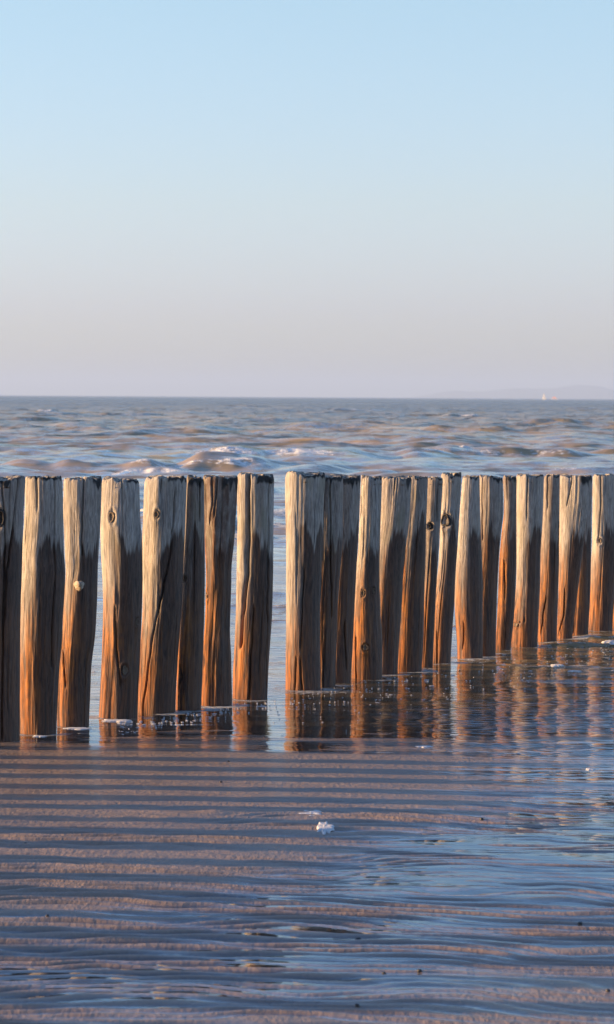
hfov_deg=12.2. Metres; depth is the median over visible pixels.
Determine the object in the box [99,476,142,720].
timber post
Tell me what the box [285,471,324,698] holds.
timber post
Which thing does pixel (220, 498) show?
timber post
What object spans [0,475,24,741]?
timber post
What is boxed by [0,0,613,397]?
sky
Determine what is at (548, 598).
timber post
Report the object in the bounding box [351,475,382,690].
timber post
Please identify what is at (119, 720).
foam patch
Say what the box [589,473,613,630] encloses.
timber post
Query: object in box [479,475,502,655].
timber post
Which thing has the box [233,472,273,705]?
timber post
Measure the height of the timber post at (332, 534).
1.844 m
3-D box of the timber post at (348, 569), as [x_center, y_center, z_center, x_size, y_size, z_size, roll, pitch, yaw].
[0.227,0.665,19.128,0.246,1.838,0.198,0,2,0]
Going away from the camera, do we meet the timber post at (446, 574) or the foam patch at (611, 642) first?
the timber post at (446, 574)
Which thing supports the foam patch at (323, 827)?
on the sand
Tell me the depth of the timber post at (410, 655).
19.90 m
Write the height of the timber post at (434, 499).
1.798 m
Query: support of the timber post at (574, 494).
on the sand
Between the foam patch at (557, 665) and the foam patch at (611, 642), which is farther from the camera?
the foam patch at (611, 642)
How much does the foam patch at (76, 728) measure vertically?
0.010 m
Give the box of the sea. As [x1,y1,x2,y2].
[0,395,613,988]
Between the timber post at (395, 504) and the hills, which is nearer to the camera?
the timber post at (395, 504)
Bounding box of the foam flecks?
[116,647,613,735]
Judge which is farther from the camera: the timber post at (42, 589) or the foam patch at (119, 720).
the foam patch at (119, 720)
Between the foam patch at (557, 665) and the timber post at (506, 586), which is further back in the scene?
the timber post at (506, 586)
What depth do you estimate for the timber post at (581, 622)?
23.01 m
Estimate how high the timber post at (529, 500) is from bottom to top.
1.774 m
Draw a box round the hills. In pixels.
[401,385,613,398]
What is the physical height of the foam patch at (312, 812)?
0.014 m
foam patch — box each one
[63,727,92,729]
[102,719,131,722]
[299,810,321,815]
[317,821,334,834]
[551,664,563,666]
[601,640,613,644]
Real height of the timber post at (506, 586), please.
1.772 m
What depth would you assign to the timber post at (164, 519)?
17.13 m
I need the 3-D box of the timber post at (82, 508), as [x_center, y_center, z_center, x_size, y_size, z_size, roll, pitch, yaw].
[-1.306,0.735,16.503,0.235,1.891,0.239,3,3,43]
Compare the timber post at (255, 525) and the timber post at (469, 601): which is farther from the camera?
the timber post at (469, 601)
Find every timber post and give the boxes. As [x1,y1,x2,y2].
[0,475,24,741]
[20,475,64,734]
[57,476,101,726]
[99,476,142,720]
[138,475,186,717]
[176,475,204,710]
[201,474,237,709]
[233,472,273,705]
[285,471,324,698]
[320,474,342,696]
[331,474,359,692]
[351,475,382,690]
[380,475,411,683]
[398,475,427,682]
[422,476,442,679]
[433,472,460,677]
[455,475,482,658]
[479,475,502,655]
[496,475,516,649]
[511,473,543,647]
[538,474,559,641]
[557,474,588,638]
[573,475,591,634]
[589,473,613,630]
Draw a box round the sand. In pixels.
[0,674,613,1023]
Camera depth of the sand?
11.14 m
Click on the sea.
(140, 439)
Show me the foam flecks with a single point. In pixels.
(329, 704)
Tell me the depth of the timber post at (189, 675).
17.31 m

